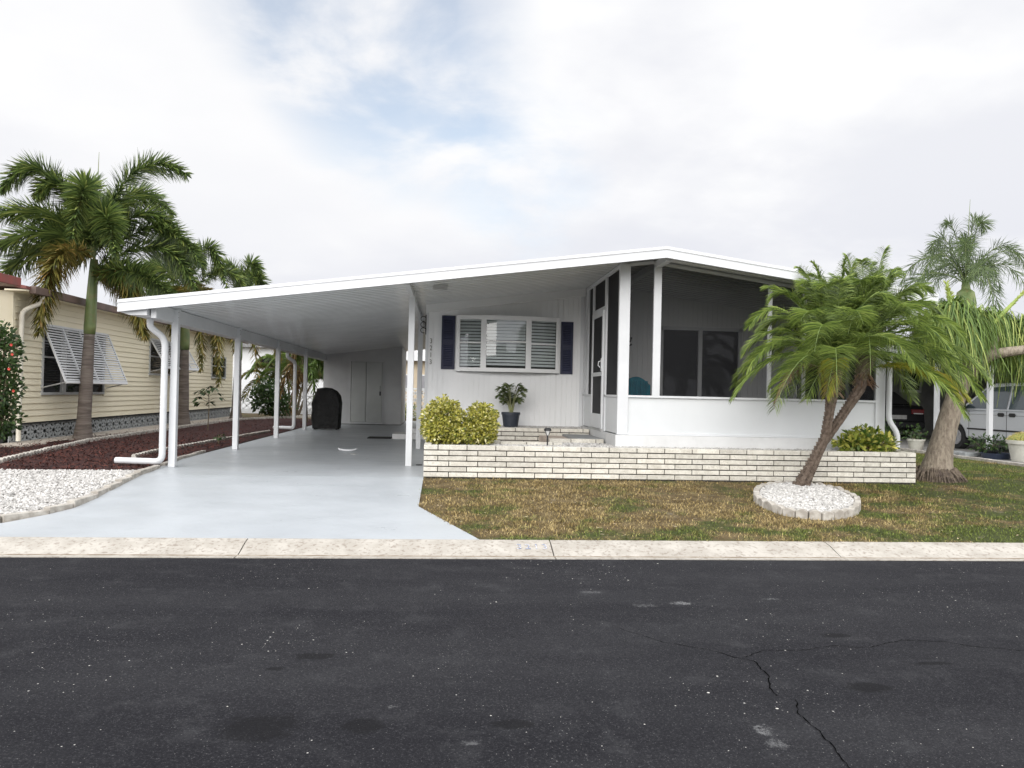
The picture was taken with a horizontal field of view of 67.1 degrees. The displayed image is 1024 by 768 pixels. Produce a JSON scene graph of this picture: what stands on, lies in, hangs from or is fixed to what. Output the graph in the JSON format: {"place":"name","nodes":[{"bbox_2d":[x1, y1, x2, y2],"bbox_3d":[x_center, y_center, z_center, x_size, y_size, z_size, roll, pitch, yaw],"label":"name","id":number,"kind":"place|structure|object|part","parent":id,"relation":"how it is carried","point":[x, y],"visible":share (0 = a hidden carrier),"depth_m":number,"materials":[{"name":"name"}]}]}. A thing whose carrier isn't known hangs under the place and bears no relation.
{"place":"outdoors","nodes":[
{"label":"outdoors","id":0,"kind":"place"},
{"bbox_2d":[0,468,138,513],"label":"gravel","id":1,"kind":"structure","parent":0,"point":[74,483],"depth_m":9.53,"materials":[{"name":"white gravel"}]},
{"bbox_2d":[0,421,478,539],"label":"driveway","id":2,"kind":"structure","parent":0,"point":[309,482],"depth_m":9.32,"materials":[{"name":"grey concrete"}]},
{"bbox_2d":[311,387,341,429],"bbox_3d":[-5.588,0.734,23.287,0.895,1.259,0.575,1,-1,-5],"label":"covered grill","id":3,"kind":"object","parent":2,"relation":"on","point":[326,403],"visible":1,"depth_m":23.02,"materials":[{"name":"black fabric"}]},
{"bbox_2d":[338,447,357,450],"bbox_3d":[-3.279,1.300,15.394,0.409,0.070,0.234,1,-1,-5],"label":"handle bar","id":4,"kind":"object","parent":2,"relation":"on","point":[347,449],"visible":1,"depth_m":15.30,"materials":[{"name":"white metal"}]},
{"bbox_2d":[323,347,405,425],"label":"storage shed","id":5,"kind":"structure","parent":2,"relation":"on","point":[369,386],"depth_m":26.65,"materials":[{"name":"white paint"}]},
{"bbox_2d":[350,361,366,421],"bbox_3d":[-5.294,0.265,26.644,0.510,2.080,0.064,1,-1,-5],"label":"door","id":6,"kind":"structure","parent":5,"relation":"in","point":[359,369],"depth_m":26.61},
{"bbox_2d":[366,362,382,421],"bbox_3d":[-4.760,0.277,26.671,0.540,2.080,0.100,1,-1,-5],"label":"door","id":7,"kind":"structure","parent":5,"relation":"in","point":[373,386],"depth_m":26.66,"materials":[{"name":"white paint"}]},
{"bbox_2d":[367,436,391,438],"bbox_3d":[-3.361,1.362,19.650,0.590,0.025,0.550,1,-1,-5],"label":"doormat","id":8,"kind":"object","parent":2,"relation":"on","point":[375,437],"visible":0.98,"depth_m":19.44,"materials":[{"name":"rubber"}]},
{"bbox_2d":[392,427,423,438],"bbox_3d":[-2.596,1.261,19.892,0.910,0.270,0.900,1,-1,-5],"label":"side step","id":9,"kind":"object","parent":2,"relation":"on","point":[398,435],"visible":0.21,"depth_m":19.45,"materials":[{"name":"white concrete"}]},
{"bbox_2d":[232,343,322,409],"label":"white house","id":10,"kind":"structure","parent":0,"point":[247,364],"depth_m":39.03,"materials":[{"name":"grey paint"}]},
{"bbox_2d":[405,350,424,409],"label":"tan house","id":11,"kind":"structure","parent":0,"point":[415,370],"depth_m":37.73,"materials":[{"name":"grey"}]},
{"bbox_2d":[422,375,424,390],"bbox_3d":[-4.279,-0.060,37.724,0.550,0.800,0.099,1,-1,-5],"label":"window","id":12,"kind":"structure","parent":11,"relation":"in","point":[423,376],"depth_m":37.67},
{"bbox_2d":[0,557,1023,767],"bbox_3d":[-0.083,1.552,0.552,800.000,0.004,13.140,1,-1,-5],"label":"road","id":13,"kind":"structure","parent":0,"point":[302,663],"depth_m":4.41,"materials":[{"name":"black asphalt"}]},
{"bbox_2d":[0,0,1023,340],"label":"sky","id":14,"kind":"structure","parent":0,"point":[318,139],"materials":[{"name":"white"}]},
{"bbox_2d":[1,413,1023,543],"bbox_3d":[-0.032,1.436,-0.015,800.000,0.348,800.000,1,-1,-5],"label":"ground","id":15,"kind":"structure","parent":0,"point":[716,487],"depth_m":9.34,"materials":[{"name":"green plant"}]},
{"bbox_2d":[0,465,159,522],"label":"stone edging","id":16,"kind":"object","parent":15,"relation":"on","point":[69,504],"visible":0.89,"depth_m":8.62,"materials":[{"name":"beige stone"}]},
{"bbox_2d":[0,273,248,443],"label":"neighbour house","id":17,"kind":"structure","parent":15,"relation":"on","point":[126,378],"depth_m":18.23,"materials":[{"name":"beige plastic"}]},
{"bbox_2d":[40,327,105,394],"bbox_3d":[-9.899,-0.486,17.504,0.055,1.450,2.950,1,-1,-5],"label":"window","id":18,"kind":"structure","parent":17,"relation":"in","point":[51,374],"depth_m":16.78,"materials":[{"name":"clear glass"}]},
{"bbox_2d":[148,340,170,375],"bbox_3d":[-10.378,-0.733,23.211,0.055,0.980,2.800,1,-1,-5],"label":"window","id":19,"kind":"structure","parent":17,"relation":"in","point":[154,359],"depth_m":22.27,"materials":[{"name":"white glass"}]},
{"bbox_2d":[211,355,226,378],"bbox_3d":[-10.829,-0.609,28.491,0.055,0.820,1.800,1,-1,-5],"label":"window","id":20,"kind":"structure","parent":17,"relation":"in","point":[212,370],"depth_m":28.61,"materials":[{"name":"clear glass"}]},
{"bbox_2d":[0,415,310,462],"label":"scalloped edging","id":21,"kind":"object","parent":15,"relation":"on","point":[37,451],"visible":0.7,"depth_m":16.88,"materials":[{"name":"grey concrete"}]},
{"bbox_2d":[0,417,311,470],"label":"mulch bed","id":22,"kind":"object","parent":15,"relation":"on","point":[249,427],"visible":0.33,"depth_m":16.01,"materials":[{"name":"brown wood"}]},
{"bbox_2d":[0,320,28,442],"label":"hibiscus","id":23,"kind":"object","parent":22,"relation":"on","point":[6,345],"visible":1,"depth_m":13.29,"materials":[{"name":"green plant"}]},
{"bbox_2d":[0,147,206,439],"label":"foxtail palm","id":24,"kind":"object","parent":22,"relation":"on","point":[88,221],"visible":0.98,"depth_m":16.48,"materials":[{"name":"green plant"}]},
{"bbox_2d":[1,416,242,446],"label":"concrete footing","id":25,"kind":"object","parent":22,"relation":"on","point":[69,437],"visible":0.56,"depth_m":18.18,"materials":[{"name":"grey concrete"}]},
{"bbox_2d":[141,235,249,425],"bbox_3d":[-9.625,-1.627,23.053,3.622,5.940,3.915,2,-1,-24],"label":"foxtail palm","id":26,"kind":"object","parent":22,"relation":"on","point":[222,271],"visible":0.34,"depth_m":22.93,"materials":[{"name":"green plant"}]},
{"bbox_2d":[131,430,270,457],"bbox_3d":[-6.431,1.262,16.450,0.531,0.129,9.108,1,-1,-5],"label":"scalloped edging","id":27,"kind":"object","parent":22,"relation":"on","point":[136,455],"visible":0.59,"depth_m":15.98,"materials":[{"name":"white concrete"}]},
{"bbox_2d":[191,386,224,429],"bbox_3d":[-8.418,0.673,21.347,0.862,1.259,0.898,2,-1,-42],"label":"young tree","id":28,"kind":"object","parent":22,"relation":"on","point":[212,389],"visible":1,"depth_m":21.35,"materials":[{"name":"green plant"}]},
{"bbox_2d":[212,434,225,442],"bbox_3d":[-6.197,1.180,16.351,0.311,0.246,0.292,1,-1,-5],"label":"weed","id":29,"kind":"object","parent":22,"relation":"on","point":[219,437],"visible":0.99,"depth_m":16.32,"materials":[{"name":"green plant"}]},
{"bbox_2d":[205,253,282,418],"bbox_3d":[-9.763,-1.725,27.966,2.503,6.232,3.577,2,-1,-44],"label":"foxtail palm","id":30,"kind":"object","parent":22,"relation":"on","point":[255,273],"visible":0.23,"depth_m":28.00,"materials":[{"name":"green plant"}]},
{"bbox_2d":[279,353,323,421],"bbox_3d":[-7.351,-0.143,27.400,1.906,3.090,1.796,2,-1,-41],"label":"areca palm","id":31,"kind":"object","parent":22,"relation":"on","point":[313,375],"visible":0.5,"depth_m":27.13,"materials":[{"name":"green plant"}]},
{"bbox_2d":[160,450,205,466],"bbox_3d":[-5.573,1.264,13.087,0.143,0.093,2.555,1,-1,-8],"label":"stone edging","id":32,"kind":"object","parent":15,"relation":"on","point":[165,463],"visible":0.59,"depth_m":13.19,"materials":[{"name":"white stone"}]},
{"bbox_2d":[230,394,312,413],"bbox_3d":[-11.289,0.934,35.665,7.618,0.860,0.080,1,-1,-5],"label":"lattice fence","id":33,"kind":"object","parent":15,"relation":"on","point":[243,410],"visible":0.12,"depth_m":35.59,"materials":[{"name":"white"}]},
{"bbox_2d":[246,375,298,417],"bbox_3d":[-9.578,0.549,30.761,1.984,1.819,1.618,1,-1,26],"label":"garden shrub","id":34,"kind":"object","parent":15,"relation":"on","point":[261,391],"visible":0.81,"depth_m":30.62,"materials":[{"name":"green plant"}]},
{"bbox_2d":[241,351,323,415],"bbox_3d":[-9.806,-0.272,33.808,4.337,3.396,4.407,1,-1,-20],"label":"clumping palm","id":35,"kind":"object","parent":15,"relation":"on","point":[265,365],"visible":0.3,"depth_m":32.99,"materials":[{"name":"green plant"}]},
{"bbox_2d":[405,402,421,419],"bbox_3d":[-4.455,1.133,32.292,1.476,0.920,0.977,2,-1,-26],"label":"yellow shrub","id":36,"kind":"object","parent":15,"relation":"on","point":[414,411],"visible":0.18,"depth_m":32.32,"materials":[{"name":"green plant"}]},
{"bbox_2d":[405,388,423,417],"bbox_3d":[-4.538,0.834,33.731,1.535,1.320,0.080,1,-1,-5],"label":"block screen","id":37,"kind":"object","parent":15,"relation":"on","point":[415,399],"visible":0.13,"depth_m":33.73,"materials":[{"name":"white concrete"}]},
{"bbox_2d":[0,537,1023,560],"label":"kerb","id":38,"kind":"structure","parent":15,"relation":"on","point":[90,547],"depth_m":7.39,"materials":[{"name":"concrete"}]},
{"bbox_2d":[114,246,938,466],"bbox_3d":[-0.506,-0.267,20.735,12.454,3.475,19.089,1,-1,-5],"label":"mobile home","id":39,"kind":"object","parent":15,"relation":"on","point":[552,335],"visible":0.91,"depth_m":13.99,"materials":[{"name":"white metal"}]},
{"bbox_2d":[455,315,560,373],"bbox_3d":[-0.070,-0.761,14.984,2.032,1.095,0.341,1,-1,-5],"label":"window","id":40,"kind":"structure","parent":39,"relation":"in","point":[485,343],"depth_m":14.92,"materials":[{"name":"white glass"}]},
{"bbox_2d":[589,310,604,430],"bbox_3d":[1.487,-0.228,13.698,0.113,2.078,1.000,1,-1,-5],"label":"screen door","id":41,"kind":"structure","parent":39,"relation":"in","point":[598,319],"depth_m":13.68,"materials":[{"name":"white metal"}]},
{"bbox_2d":[660,326,741,399],"bbox_3d":[3.748,-0.120,15.369,1.660,2.020,0.070,1,-1,-5],"label":"window","id":42,"kind":"structure","parent":39,"relation":"in","point":[695,361],"depth_m":15.37,"materials":[{"name":"grey glass"}]},
{"bbox_2d":[423,439,915,483],"bbox_3d":[2.252,1.213,13.266,7.395,0.486,3.885,1,-1,-5],"label":"brick planter","id":43,"kind":"object","parent":15,"relation":"on","point":[581,463],"visible":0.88,"depth_m":11.32,"materials":[{"name":"brick"}]},
{"bbox_2d":[418,394,469,444],"bbox_3d":[-1.019,0.551,11.695,0.807,0.809,0.751,1,-1,-5],"label":"variegated shrub","id":44,"kind":"object","parent":43,"relation":"in","point":[439,425],"visible":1,"depth_m":11.52,"materials":[{"name":"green plant"}]},
{"bbox_2d":[457,400,500,444],"bbox_3d":[-0.526,0.605,11.764,0.713,0.731,0.678,1,-1,-5],"label":"variegated shrub","id":45,"kind":"object","parent":43,"relation":"in","point":[481,424],"visible":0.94,"depth_m":11.61,"materials":[{"name":"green plant"}]},
{"bbox_2d":[436,427,603,444],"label":"brick steps","id":46,"kind":"structure","parent":43,"relation":"on","point":[525,436],"depth_m":13.99,"materials":[{"name":"white brick"}]},
{"bbox_2d":[495,382,527,426],"bbox_3d":[-0.043,0.388,14.438,0.605,0.847,0.654,2,-1,-26],"label":"potted palm","id":47,"kind":"object","parent":46,"relation":"on","point":[510,418],"visible":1,"depth_m":14.37,"materials":[{"name":"green plant"}]},
{"bbox_2d":[831,423,900,451],"bbox_3d":[5.521,0.901,12.051,1.072,0.602,0.662,1,-1,-5],"label":"croton","id":48,"kind":"object","parent":43,"relation":"in","point":[868,439],"visible":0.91,"depth_m":11.93,"materials":[{"name":"green plant"}]},
{"bbox_2d":[441,479,1019,541],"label":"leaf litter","id":49,"kind":"object","parent":15,"relation":"on","point":[728,515],"visible":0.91,"depth_m":9.16,"materials":[{"name":"brown plant"}]},
{"bbox_2d":[753,480,860,519],"bbox_3d":[3.832,1.501,10.072,1.311,0.276,2.220,1,-1,23],"label":"edging ring","id":50,"kind":"object","parent":15,"relation":"on","point":[833,514],"visible":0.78,"depth_m":9.25,"materials":[{"name":"white stone"}]},
{"bbox_2d":[729,245,994,485],"bbox_3d":[4.847,-0.188,11.169,3.456,3.564,3.377,1,-1,-5],"label":"date palm","id":51,"kind":"object","parent":15,"relation":"on","point":[845,317],"visible":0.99,"depth_m":10.68,"materials":[{"name":"green plant"}]},
{"bbox_2d":[885,418,904,448],"bbox_3d":[9.679,1.250,19.774,0.686,0.834,0.656,1,-1,44],"label":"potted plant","id":52,"kind":"object","parent":15,"relation":"on","point":[888,429],"visible":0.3,"depth_m":19.70,"materials":[{"name":"green plant"}]},
{"bbox_2d":[878,279,1023,482],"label":"ponytail palm","id":53,"kind":"object","parent":15,"relation":"on","point":[995,337],"visible":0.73,"depth_m":12.23,"materials":[{"name":"green plant"}]},
{"bbox_2d":[892,207,1023,403],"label":"queen palm","id":54,"kind":"object","parent":15,"relation":"on","point":[980,268],"visible":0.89,"depth_m":26.20,"materials":[{"name":"green plant"}]},
{"bbox_2d":[900,448,1023,466],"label":"slab edging","id":55,"kind":"object","parent":15,"relation":"on","point":[972,458],"visible":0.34,"depth_m":16.69,"materials":[{"name":"grey concrete"}]},
{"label":"stone ring base","id":56,"kind":"structure","parent":15,"relation":"on","visible":0},
{"bbox_2d":[759,482,853,511],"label":"gravel","id":57,"kind":"structure","parent":56,"relation":"on","point":[820,498],"depth_m":9.96,"materials":[{"name":"white gravel"}]},
{"bbox_2d":[499,425,585,428],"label":"gravel","id":58,"kind":"structure","parent":0,"point":[520,426],"depth_m":14.59,"materials":[{"name":"white stone"}]},
{"bbox_2d":[628,377,660,397],"bbox_3d":[2.357,0.339,14.364,0.680,0.960,0.610,1,-1,-5],"label":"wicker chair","id":59,"kind":"object","parent":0,"point":[638,386],"visible":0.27,"depth_m":14.54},
{"bbox_2d":[432,442,862,450],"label":"gravel","id":60,"kind":"structure","parent":0,"point":[569,444],"depth_m":11.96,"materials":[{"name":"white stone"}]},
{"bbox_2d":[544,428,550,444],"bbox_3d":[0.542,0.810,11.782,0.116,0.285,0.116,1,-1,-5],"label":"solar light","id":61,"kind":"object","parent":60,"relation":"on","point":[547,431],"visible":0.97,"depth_m":11.75,"materials":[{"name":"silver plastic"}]},
{"bbox_2d":[892,434,1023,462],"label":"neighbour slab","id":62,"kind":"structure","parent":0,"point":[903,443],"depth_m":21.58,"materials":[{"name":"grey concrete"}]},
{"bbox_2d":[859,390,924,437],"bbox_3d":[12.059,1.001,26.766,1.804,1.580,4.709,1,-1,-5],"label":"sedan","id":63,"kind":"object","parent":62,"relation":"on","point":[905,413],"visible":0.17,"depth_m":24.54,"materials":[{"name":"black paint"}]},
{"bbox_3d":[12.197,0.459,25.307,1.360,0.360,0.630,1,-1,-5],"label":"rear window","id":64,"kind":"part","parent":63,"relation":"part of","materials":[{"name":"black glass"}]},
{"bbox_2d":[901,423,927,449],"bbox_3d":[10.154,1.330,19.437,0.506,0.689,0.651,2,-1,-23],"label":"potted plant","id":65,"kind":"object","parent":62,"relation":"on","point":[918,443],"visible":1,"depth_m":19.33,"materials":[{"name":"green plant"}]},
{"bbox_2d":[885,347,1022,448],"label":"neighbour carport","id":66,"kind":"object","parent":62,"relation":"on","point":[930,399],"visible":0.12,"depth_m":28.28,"materials":[{"name":"white metal"}]},
{"bbox_2d":[899,369,921,392],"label":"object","id":67,"kind":"structure","parent":66,"relation":"in","point":[918,389],"depth_m":28.25,"materials":[{"name":"green glass"}]},
{"bbox_2d":[959,452,980,456],"bbox_3d":[10.551,1.618,17.775,0.400,0.085,0.240,1,-1,-5],"label":"paver","id":68,"kind":"object","parent":62,"relation":"on","point":[973,454],"visible":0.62,"depth_m":17.66,"materials":[{"name":"white concrete"}]},
{"bbox_2d":[964,432,1007,453],"bbox_3d":[10.814,1.373,17.483,0.915,0.592,0.903,1,-1,44],"label":"potted plant","id":69,"kind":"object","parent":62,"relation":"on","point":[988,449],"visible":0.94,"depth_m":17.41,"materials":[{"name":"green plant"}]},
{"bbox_2d":[954,383,1023,448],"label":"minivan","id":70,"kind":"object","parent":62,"relation":"on","point":[1008,415],"visible":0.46,"depth_m":19.09,"materials":[{"name":"silver metal"}]},
{"bbox_3d":[12.915,0.364,18.885,1.797,0.590,3.450,1,-1,-5],"label":"window","id":71,"kind":"part","parent":70,"relation":"part of","materials":[{"name":"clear glass"}]},
{"bbox_2d":[980,452,1010,459],"bbox_3d":[10.754,1.599,17.160,0.620,0.130,0.620,1,-1,-5],"label":"plastic basin","id":72,"kind":"object","parent":62,"relation":"on","point":[1003,456],"visible":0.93,"depth_m":16.94,"materials":[{"name":"blue plastic"}]},
{"bbox_2d":[1005,431,1023,461],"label":"potted plant","id":73,"kind":"object","parent":62,"relation":"on","point":[1015,442],"visible":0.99,"depth_m":16.37,"materials":[{"name":"ceramic"}]}
]}

